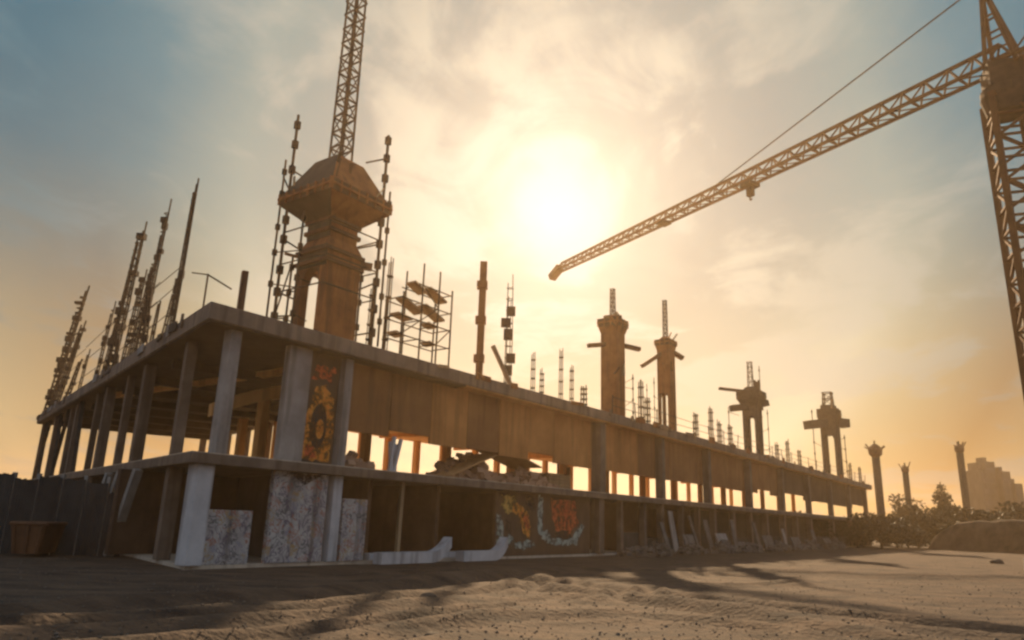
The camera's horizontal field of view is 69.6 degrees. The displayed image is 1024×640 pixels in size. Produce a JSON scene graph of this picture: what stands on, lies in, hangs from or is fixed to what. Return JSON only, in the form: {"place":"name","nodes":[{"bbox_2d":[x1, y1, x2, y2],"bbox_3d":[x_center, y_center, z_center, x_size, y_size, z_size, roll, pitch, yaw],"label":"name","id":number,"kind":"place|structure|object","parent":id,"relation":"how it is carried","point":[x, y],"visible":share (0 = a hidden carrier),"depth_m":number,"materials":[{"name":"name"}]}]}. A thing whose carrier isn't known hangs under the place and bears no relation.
{"place":"outdoors","nodes":[
{"label":"outdoors","id":0,"kind":"place"},
{"bbox_2d":[265,0,392,346],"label":"tower","id":1,"kind":"structure","parent":0,"point":[336,203],"depth_m":27.95,"materials":[{"name":"brown concrete"}]},
{"bbox_2d":[0,540,1023,639],"bbox_3d":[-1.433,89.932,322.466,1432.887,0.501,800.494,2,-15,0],"label":"ground","id":2,"kind":"structure","parent":0,"point":[288,597],"depth_m":15.84,"materials":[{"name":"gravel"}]},
{"bbox_2d":[9,521,67,553],"bbox_3d":[-15.887,7.258,24.593,1.220,1.008,1.560,4,-15,-7],"label":"skip","id":3,"kind":"object","parent":2,"relation":"on","point":[35,537],"visible":1,"depth_m":24.02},
{"bbox_2d":[0,472,121,555],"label":"hoarding","id":4,"kind":"object","parent":2,"relation":"on","point":[80,507],"visible":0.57,"depth_m":25.87,"materials":[{"name":"metal"}]},
{"bbox_2d":[86,473,114,541],"bbox_3d":[-16.632,7.651,29.474,1.214,3.000,0.300,-9,-19,34],"label":"leaning board","id":5,"kind":"object","parent":2,"relation":"on","point":[104,480],"visible":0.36,"depth_m":29.45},
{"bbox_2d":[94,471,117,550],"bbox_3d":[-15.324,7.258,27.879,1.214,3.000,0.300,-9,-19,34],"label":"leaning board","id":6,"kind":"object","parent":2,"relation":"on","point":[112,489],"visible":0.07,"depth_m":27.81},
{"bbox_2d":[103,468,142,556],"bbox_3d":[-13.641,6.752,25.828,1.214,3.000,0.300,-9,-19,34],"label":"leaning board","id":7,"kind":"object","parent":2,"relation":"on","point":[130,491],"visible":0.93,"depth_m":25.79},
{"bbox_2d":[373,537,451,564],"bbox_3d":[-3.698,8.716,27.914,0.450,0.950,3.800,-9,-19,35],"label":"concrete channel","id":8,"kind":"object","parent":2,"relation":"on","point":[440,550],"visible":1,"depth_m":27.64,"materials":[{"name":"concrete"}]},
{"bbox_2d":[418,592,436,596],"bbox_3d":[-1.731,5.738,15.212,0.419,0.204,0.310,2,-15,0],"label":"boulder","id":9,"kind":"object","parent":2,"relation":"on","point":[428,594],"visible":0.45,"depth_m":15.14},
{"bbox_2d":[424,631,438,635],"bbox_3d":[-1.186,4.710,10.984,0.270,0.119,0.228,2,-15,0],"label":"boulder","id":10,"kind":"object","parent":2,"relation":"on","point":[430,633],"visible":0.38,"depth_m":10.95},
{"bbox_2d":[32,301,872,569],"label":"concrete building","id":11,"kind":"structure","parent":2,"relation":"on","point":[217,375],"depth_m":31.42,"materials":[{"name":"grey concrete"}]},
{"bbox_2d":[36,422,47,476],"bbox_3d":[-31.738,8.770,49.724,0.200,3.949,2.109,12,-19,-34],"label":"slanted prop","id":12,"kind":"object","parent":11,"relation":"on","point":[41,456],"visible":0.64,"depth_m":49.42,"materials":[{"name":"metal"}]},
{"bbox_2d":[32,420,52,478],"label":"column","id":13,"kind":"structure","parent":11,"relation":"on","point":[43,444],"depth_m":49.67,"materials":[{"name":"concrete"}]},
{"bbox_2d":[50,414,62,475],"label":"column","id":14,"kind":"structure","parent":11,"relation":"on","point":[52,471],"depth_m":45.13,"materials":[{"name":"concrete"}]},
{"bbox_2d":[49,409,70,475],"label":"column","id":15,"kind":"structure","parent":11,"relation":"on","point":[60,441],"depth_m":43.82,"materials":[{"name":"concrete"}]},
{"bbox_2d":[43,285,89,409],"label":"rebar column","id":16,"kind":"structure","parent":11,"relation":"on","point":[61,360],"depth_m":54.27,"materials":[{"name":"metal"}]},
{"bbox_2d":[53,320,86,404],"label":"rebar column","id":17,"kind":"structure","parent":11,"relation":"on","point":[68,368],"depth_m":50.74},
{"bbox_2d":[65,359,82,396],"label":"rebar column","id":18,"kind":"structure","parent":11,"relation":"on","point":[75,375],"depth_m":47.07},
{"bbox_2d":[70,401,84,471],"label":"column","id":19,"kind":"structure","parent":11,"relation":"on","point":[77,438],"depth_m":39.16,"materials":[{"name":"concrete"}]},
{"bbox_2d":[77,349,90,389],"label":"rebar column","id":20,"kind":"structure","parent":11,"relation":"on","point":[84,365],"depth_m":43.53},
{"bbox_2d":[48,268,178,401],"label":"tie rods","id":21,"kind":"object","parent":20,"relation":"attached to","point":[120,332],"visible":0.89,"depth_m":34.77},
{"bbox_2d":[94,301,116,375],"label":"rebar column","id":22,"kind":"structure","parent":11,"relation":"on","point":[103,342],"depth_m":39.84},
{"bbox_2d":[113,323,120,365],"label":"rebar column","id":23,"kind":"structure","parent":11,"relation":"on","point":[116,356],"depth_m":35.67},
{"bbox_2d":[102,277,131,369],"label":"rebar column","id":24,"kind":"structure","parent":11,"relation":"on","point":[104,363],"depth_m":38.30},
{"bbox_2d":[104,221,147,371],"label":"rebar column","id":25,"kind":"structure","parent":11,"relation":"on","point":[120,310],"depth_m":37.50,"materials":[{"name":"metal"}]},
{"bbox_2d":[120,269,147,360],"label":"rebar column","id":26,"kind":"structure","parent":11,"relation":"on","point":[138,292],"depth_m":34.74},
{"bbox_2d":[129,263,155,354],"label":"rebar column","id":27,"kind":"structure","parent":11,"relation":"on","point":[136,333],"depth_m":33.39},
{"bbox_2d":[142,281,153,343],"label":"rebar column","id":28,"kind":"structure","parent":11,"relation":"on","point":[148,303],"depth_m":31.37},
{"bbox_2d":[136,199,171,350],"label":"rebar column","id":29,"kind":"structure","parent":11,"relation":"on","point":[164,228],"depth_m":32.91,"materials":[{"name":"metal"}]},
{"bbox_2d":[149,301,160,341],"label":"rebar column","id":30,"kind":"structure","parent":11,"relation":"on","point":[153,333],"depth_m":30.59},
{"bbox_2d":[162,294,172,332],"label":"rebar column","id":31,"kind":"structure","parent":11,"relation":"on","point":[168,311],"depth_m":29.17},
{"bbox_2d":[169,178,199,323],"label":"rebar column","id":32,"kind":"structure","parent":11,"relation":"on","point":[177,286],"depth_m":28.65,"materials":[{"name":"metal"}]},
{"bbox_2d":[192,272,231,306],"bbox_3d":[-10.980,-0.640,26.634,1.442,2.187,0.227,6,-16,-16],"label":"broken prop","id":33,"kind":"object","parent":11,"relation":"on","point":[205,291],"visible":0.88,"depth_m":26.76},
{"bbox_2d":[237,270,248,309],"bbox_3d":[-8.913,-0.874,24.321,0.450,1.550,0.400,2,-15,0],"label":"corner post","id":34,"kind":"object","parent":11,"relation":"on","point":[242,290],"visible":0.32,"depth_m":24.28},
{"bbox_2d":[273,259,293,318],"bbox_3d":[-7.939,-1.008,25.789,0.323,2.659,0.720,-5,-17,24],"label":"raking strut","id":35,"kind":"object","parent":11,"relation":"on","point":[282,291],"visible":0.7,"depth_m":25.80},
{"bbox_2d":[345,450,374,468],"bbox_3d":[-6.344,5.366,27.860,2.378,0.907,1.928,9,-17,-25],"label":"rubble heap","id":36,"kind":"object","parent":11,"relation":"on","point":[352,459],"visible":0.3,"depth_m":27.73,"materials":[{"name":"concrete"}]},
{"bbox_2d":[365,286,373,344],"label":"starter bars","id":37,"kind":"object","parent":11,"relation":"on","point":[368,323],"visible":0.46,"depth_m":28.46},
{"bbox_2d":[381,257,393,349],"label":"starter bars","id":38,"kind":"object","parent":11,"relation":"on","point":[388,297],"visible":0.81,"depth_m":29.32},
{"bbox_2d":[388,441,392,470],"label":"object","id":39,"kind":"object","parent":11,"relation":"on","point":[389,447],"visible":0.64,"depth_m":28.93,"materials":[{"name":"concrete"}]},
{"bbox_2d":[387,436,395,470],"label":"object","id":40,"kind":"object","parent":11,"relation":"on","point":[391,457],"visible":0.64,"depth_m":28.77,"materials":[{"name":"concrete"}]},
{"bbox_2d":[393,444,396,470],"bbox_3d":[-4.616,5.450,29.006,0.142,1.114,0.200,13,-19,-35],"label":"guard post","id":41,"kind":"object","parent":11,"relation":"on","point":[395,454],"visible":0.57,"depth_m":28.98,"materials":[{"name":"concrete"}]},
{"bbox_2d":[393,439,402,470],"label":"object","id":42,"kind":"object","parent":11,"relation":"on","point":[399,445],"visible":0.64,"depth_m":28.93,"materials":[{"name":"concrete"}]},
{"bbox_2d":[394,482,404,551],"bbox_3d":[-4.342,7.732,28.404,0.168,2.908,0.214,13,-19,-35],"label":"timber post","id":43,"kind":"object","parent":11,"relation":"on","point":[399,517],"visible":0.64,"depth_m":28.38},
{"bbox_2d":[382,263,452,364],"bbox_3d":[-4.021,-0.151,31.786,1.077,4.410,3.136,-9,-19,35],"label":"scaffold","id":44,"kind":"object","parent":11,"relation":"on","point":[417,288],"visible":0.86,"depth_m":31.77,"materials":[{"name":"metal"}]},
{"bbox_2d":[425,452,505,481],"bbox_3d":[-2.211,7.016,34.645,4.962,1.492,2.870,16,-20,-41],"label":"rubble heap","id":45,"kind":"object","parent":11,"relation":"on","point":[480,471],"visible":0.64,"depth_m":33.79,"materials":[{"name":"brick"}]},
{"bbox_2d":[427,453,497,475],"bbox_3d":[-2.231,6.611,33.746,1.700,1.280,3.400,-9,-19,35],"label":"plywood sheet","id":46,"kind":"object","parent":45,"relation":"on","point":[467,464],"visible":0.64,"depth_m":33.37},
{"bbox_2d":[473,261,487,374],"bbox_3d":[-1.473,0.014,34.697,0.500,5.789,0.460,2,-15,0],"label":"column","id":47,"kind":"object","parent":11,"relation":"on","point":[480,323],"visible":0.91,"depth_m":34.49,"materials":[{"name":"metal"}]},
{"bbox_2d":[491,345,511,384],"bbox_3d":[-0.458,2.252,35.340,1.404,1.969,0.160,14,-19,-37],"label":"raking board","id":48,"kind":"object","parent":11,"relation":"on","point":[501,364],"visible":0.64,"depth_m":35.27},
{"bbox_2d":[501,283,515,382],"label":"rebar column","id":49,"kind":"structure","parent":11,"relation":"on","point":[506,323],"depth_m":36.25,"materials":[{"name":"metal"}]},
{"bbox_2d":[497,465,559,487],"bbox_3d":[0.609,8.056,37.689,2.681,1.207,5.627,-10,-19,36],"label":"rubble heap","id":50,"kind":"object","parent":11,"relation":"on","point":[522,475],"visible":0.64,"depth_m":36.74,"materials":[{"name":"concrete"}]},
{"bbox_2d":[475,450,541,468],"bbox_3d":[-0.580,6.721,36.846,2.000,1.050,4.600,-9,-19,35],"label":"plywood sheet","id":51,"kind":"object","parent":50,"relation":"on","point":[511,463],"visible":0.36,"depth_m":37.68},
{"bbox_2d":[530,352,535,390],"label":"starter bars","id":52,"kind":"object","parent":11,"relation":"on","point":[533,369],"visible":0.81,"depth_m":37.09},
{"bbox_2d":[539,368,543,393],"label":"starter bars","id":53,"kind":"object","parent":11,"relation":"on","point":[541,380],"visible":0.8,"depth_m":37.57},
{"bbox_2d":[539,473,570,488],"bbox_3d":[2.191,8.784,39.935,0.980,0.820,2.382,-9,-19,35],"label":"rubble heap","id":54,"kind":"object","parent":11,"relation":"on","point":[560,480],"visible":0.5,"depth_m":39.62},
{"bbox_2d":[558,348,563,398],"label":"starter bars","id":55,"kind":"object","parent":11,"relation":"on","point":[560,381],"visible":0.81,"depth_m":39.26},
{"bbox_2d":[569,365,573,400],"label":"starter bars","id":56,"kind":"object","parent":11,"relation":"on","point":[571,380],"visible":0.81,"depth_m":39.98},
{"bbox_2d":[580,385,587,405],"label":"starter bars","id":57,"kind":"object","parent":11,"relation":"on","point":[583,394],"visible":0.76,"depth_m":40.82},
{"bbox_2d":[587,288,640,415],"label":"column","id":58,"kind":"structure","parent":11,"relation":"on","point":[613,328],"depth_m":45.38,"materials":[{"name":"concrete"}]},
{"bbox_2d":[637,380,644,417],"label":"starter bars","id":59,"kind":"object","parent":11,"relation":"on","point":[641,387],"visible":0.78,"depth_m":46.60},
{"bbox_2d":[644,397,650,423],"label":"starter bars","id":60,"kind":"object","parent":11,"relation":"on","point":[646,402],"visible":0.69,"depth_m":47.15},
{"bbox_2d":[640,300,684,430],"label":"column","id":61,"kind":"structure","parent":11,"relation":"on","point":[667,353],"depth_m":51.73,"materials":[{"name":"concrete"}]},
{"bbox_2d":[693,412,699,436],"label":"starter bars","id":62,"kind":"object","parent":11,"relation":"on","point":[696,421],"visible":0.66,"depth_m":53.36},
{"bbox_2d":[708,406,714,437],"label":"starter bars","id":63,"kind":"object","parent":11,"relation":"on","point":[711,420],"visible":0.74,"depth_m":55.79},
{"bbox_2d":[716,419,722,442],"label":"starter bars","id":64,"kind":"object","parent":11,"relation":"on","point":[718,424],"visible":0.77,"depth_m":56.96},
{"bbox_2d":[728,424,733,444],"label":"starter bars","id":65,"kind":"object","parent":11,"relation":"on","point":[730,427],"visible":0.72,"depth_m":58.80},
{"bbox_2d":[612,395,864,479],"bbox_3d":[26.071,12.941,69.738,0.229,1.126,69.064,-9,-19,35],"label":"edge rail","id":66,"kind":"object","parent":11,"relation":"on","point":[728,439],"visible":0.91,"depth_m":56.97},
{"bbox_2d":[774,444,779,459],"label":"starter bars","id":67,"kind":"object","parent":11,"relation":"on","point":[776,450],"visible":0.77,"depth_m":68.20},
{"bbox_2d":[785,439,790,461],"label":"starter bars","id":68,"kind":"object","parent":11,"relation":"on","point":[787,443],"visible":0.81,"depth_m":70.96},
{"bbox_2d":[797,450,801,465],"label":"starter bars","id":69,"kind":"object","parent":11,"relation":"on","point":[798,453],"visible":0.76,"depth_m":74.01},
{"bbox_2d":[848,463,852,478],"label":"starter bars","id":70,"kind":"object","parent":11,"relation":"on","point":[849,465],"visible":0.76,"depth_m":91.51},
{"bbox_2d":[858,467,861,482],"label":"starter bars","id":71,"kind":"object","parent":11,"relation":"on","point":[860,469],"visible":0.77,"depth_m":95.73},
{"bbox_2d":[455,537,507,561],"bbox_3d":[-1.238,9.691,31.176,0.450,0.950,3.000,-9,-19,35],"label":"concrete channel","id":72,"kind":"object","parent":2,"relation":"on","point":[497,551],"visible":1,"depth_m":31.01,"materials":[{"name":"concrete"}]},
{"bbox_2d":[616,545,655,557],"bbox_3d":[6.838,12.794,40.526,1.840,0.733,3.428,-12,-21,41],"label":"rubble heap","id":73,"kind":"object","parent":2,"relation":"on","point":[639,551],"visible":0.98,"depth_m":39.99,"materials":[{"name":"stone"}]},
{"bbox_2d":[647,541,675,556],"bbox_3d":[8.606,13.400,42.869,2.809,1.027,1.893,15,-20,-39],"label":"rubble heap","id":74,"kind":"object","parent":2,"relation":"on","point":[661,549],"visible":0.74,"depth_m":42.28,"materials":[{"name":"stone"}]},
{"bbox_2d":[659,522,670,548],"bbox_3d":[9.385,13.345,44.965,0.798,1.900,0.494,-2,-16,14],"label":"leaning board","id":75,"kind":"object","parent":2,"relation":"on","point":[663,531],"visible":0.64,"depth_m":44.99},
{"bbox_2d":[667,511,678,551],"bbox_3d":[10.119,13.329,46.141,0.580,2.600,0.750,-9,-19,35],"label":"leaning board","id":76,"kind":"object","parent":2,"relation":"on","point":[673,530],"visible":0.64,"depth_m":46.11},
{"bbox_2d":[682,534,694,544],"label":"leaning board","id":77,"kind":"object","parent":2,"relation":"on","point":[688,539],"visible":0.43,"depth_m":47.66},
{"bbox_2d":[687,516,698,545],"bbox_3d":[12.209,14.353,49.252,1.011,2.400,0.304,4,-15,-8],"label":"leaning board","id":78,"kind":"object","parent":2,"relation":"on","point":[693,530],"visible":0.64,"depth_m":49.25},
{"bbox_2d":[675,543,714,554],"bbox_3d":[11.614,14.614,46.839,1.772,0.765,4.618,-7,-17,28],"label":"rubble heap","id":79,"kind":"object","parent":2,"relation":"on","point":[691,549],"visible":0.94,"depth_m":46.00,"materials":[{"name":"stone"}]},
{"bbox_2d":[702,520,713,549],"bbox_3d":[13.692,15.053,51.252,0.580,2.200,0.800,-9,-19,35],"label":"leaning board","id":80,"kind":"object","parent":2,"relation":"on","point":[707,533],"visible":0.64,"depth_m":51.22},
{"bbox_2d":[714,533,727,543],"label":"leaning board","id":81,"kind":"object","parent":2,"relation":"on","point":[719,536],"visible":0.43,"depth_m":52.47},
{"bbox_2d":[711,539,740,552],"bbox_3d":[14.674,15.767,51.115,1.712,1.028,4.193,-8,-18,31],"label":"rubble heap","id":82,"kind":"object","parent":2,"relation":"on","point":[724,546],"visible":0.92,"depth_m":50.52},
{"bbox_2d":[729,520,737,546],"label":"leaning board","id":83,"kind":"object","parent":2,"relation":"on","point":[733,532],"visible":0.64,"depth_m":54.55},
{"bbox_2d":[738,542,763,552],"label":"rubble heap","id":84,"kind":"object","parent":2,"relation":"on","point":[747,547],"visible":0.94,"depth_m":54.52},
{"bbox_2d":[751,522,760,544],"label":"leaning board","id":85,"kind":"object","parent":2,"relation":"on","point":[756,533],"visible":0.64,"depth_m":58.62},
{"bbox_2d":[761,535,773,547],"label":"leaning board","id":86,"kind":"object","parent":2,"relation":"on","point":[767,540],"visible":0.64,"depth_m":61.50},
{"bbox_2d":[765,540,796,551],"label":"rubble heap","id":87,"kind":"object","parent":2,"relation":"on","point":[781,546],"visible":0.99,"depth_m":59.97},
{"bbox_2d":[781,529,787,544],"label":"leaning board","id":88,"kind":"object","parent":2,"relation":"on","point":[784,536],"visible":0.64,"depth_m":63.80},
{"bbox_2d":[548,0,1023,565],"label":"tower crane","id":89,"kind":"object","parent":2,"relation":"on","point":[1000,80],"visible":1,"depth_m":44.19,"materials":[{"name":"paint"}]},
{"bbox_2d":[790,537,800,546],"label":"leaning board","id":90,"kind":"object","parent":2,"relation":"on","point":[796,541],"visible":0.57,"depth_m":67.37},
{"bbox_2d":[796,540,823,549],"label":"rubble heap","id":91,"kind":"object","parent":2,"relation":"on","point":[812,544],"visible":0.98,"depth_m":67.29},
{"bbox_2d":[810,530,816,540],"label":"leaning board","id":92,"kind":"object","parent":2,"relation":"on","point":[813,534],"visible":0.64,"depth_m":72.03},
{"bbox_2d":[806,519,840,537],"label":"shrub","id":93,"kind":"object","parent":2,"relation":"on","point":[824,527],"visible":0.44,"depth_m":81.13,"materials":[{"name":"green plant"}]},
{"bbox_2d":[822,538,846,548],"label":"rubble heap","id":94,"kind":"object","parent":2,"relation":"on","point":[835,543],"visible":0.98,"depth_m":74.54,"materials":[{"name":"stone"}]},
{"bbox_2d":[834,522,864,543],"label":"shrub","id":95,"kind":"object","parent":2,"relation":"on","point":[840,529],"visible":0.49,"depth_m":86.89,"materials":[{"name":"green plant"}]},
{"bbox_2d":[840,523,876,546],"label":"shrub","id":96,"kind":"object","parent":2,"relation":"on","point":[861,540],"visible":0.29,"depth_m":87.39,"materials":[{"name":"green plant"}]},
{"bbox_2d":[864,441,887,545],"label":"headed post","id":97,"kind":"object","parent":2,"relation":"on","point":[874,451],"visible":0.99,"depth_m":106.03,"materials":[{"name":"concrete"}]},
{"bbox_2d":[846,511,916,548],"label":"shrub","id":98,"kind":"object","parent":2,"relation":"on","point":[881,529],"visible":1,"depth_m":81.92,"materials":[{"name":"green plant"}]},
{"bbox_2d":[872,515,928,547],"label":"shrub","id":99,"kind":"object","parent":2,"relation":"on","point":[918,533],"visible":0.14,"depth_m":87.44,"materials":[{"name":"green plant"}]},
{"bbox_2d":[898,462,911,544],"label":"headed post","id":100,"kind":"object","parent":2,"relation":"on","point":[906,481],"visible":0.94,"depth_m":122.58,"materials":[{"name":"concrete"}]},
{"bbox_2d":[887,493,927,545],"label":"tree","id":101,"kind":"object","parent":2,"relation":"on","point":[903,509],"visible":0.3,"depth_m":116.44,"materials":[{"name":"green plant"}]},
{"bbox_2d":[904,521,930,548],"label":"shrub","id":102,"kind":"object","parent":2,"relation":"on","point":[924,539],"visible":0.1,"depth_m":88.55,"materials":[{"name":"green plant"}]},
{"bbox_2d":[893,512,943,547],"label":"shrub","id":103,"kind":"object","parent":2,"relation":"on","point":[924,522],"visible":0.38,"depth_m":94.62,"materials":[{"name":"green plant"}]},
{"bbox_2d":[904,506,965,531],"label":"shrub","id":104,"kind":"object","parent":2,"relation":"on","point":[934,511],"visible":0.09,"depth_m":110.30,"materials":[{"name":"green plant"}]},
{"bbox_2d":[931,482,957,509],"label":"tree","id":105,"kind":"object","parent":2,"relation":"on","point":[943,498],"visible":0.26,"depth_m":121.93,"materials":[{"name":"green plant"}]},
{"bbox_2d":[953,441,970,509],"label":"headed post","id":106,"kind":"object","parent":2,"relation":"on","point":[959,449],"visible":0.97,"depth_m":122.99,"materials":[{"name":"concrete"}]},
{"bbox_2d":[924,505,1009,537],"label":"shrub","id":107,"kind":"object","parent":2,"relation":"on","point":[968,515],"visible":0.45,"depth_m":92.00,"materials":[{"name":"green plant"}]},
{"bbox_2d":[966,457,1023,515],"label":"apartment block","id":108,"kind":"structure","parent":2,"relation":"on","point":[990,485],"depth_m":208.00,"materials":[{"name":"concrete"}]},
{"bbox_2d":[989,558,1004,563],"bbox_3d":[31.381,15.691,47.627,0.898,0.504,0.682,2,-15,0],"label":"boulder","id":109,"kind":"object","parent":2,"relation":"on","point":[996,561],"visible":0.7,"depth_m":47.44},
{"bbox_2d":[984,510,1023,520],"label":"shrub","id":110,"kind":"object","parent":2,"relation":"on","point":[1000,514],"visible":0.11,"depth_m":96.84,"materials":[{"name":"green plant"}]},
{"bbox_2d":[994,500,1023,519],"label":"shrub","id":111,"kind":"object","parent":2,"relation":"on","point":[1019,508],"visible":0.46,"depth_m":98.41,"materials":[{"name":"green plant"}]},
{"bbox_2d":[995,512,1023,519],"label":"shrub","id":112,"kind":"object","parent":2,"relation":"on","point":[1013,517],"visible":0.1,"depth_m":96.36,"materials":[{"name":"green plant"}]},
{"bbox_2d":[0,0,1023,516],"label":"sky","id":113,"kind":"structure","parent":0,"point":[527,136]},
{"bbox_2d":[718,361,769,454],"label":"column","id":114,"kind":"structure","parent":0,"point":[752,400],"depth_m":66.55,"materials":[{"name":"concrete"}]},
{"bbox_2d":[803,392,849,477],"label":"column","id":115,"kind":"structure","parent":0,"point":[830,421],"depth_m":91.38,"materials":[{"name":"concrete"}]},
{"bbox_2d":[928,519,1023,553],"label":"dirt bank","id":116,"kind":"structure","parent":0,"point":[1004,536],"depth_m":84.46,"materials":[{"name":"soil"}]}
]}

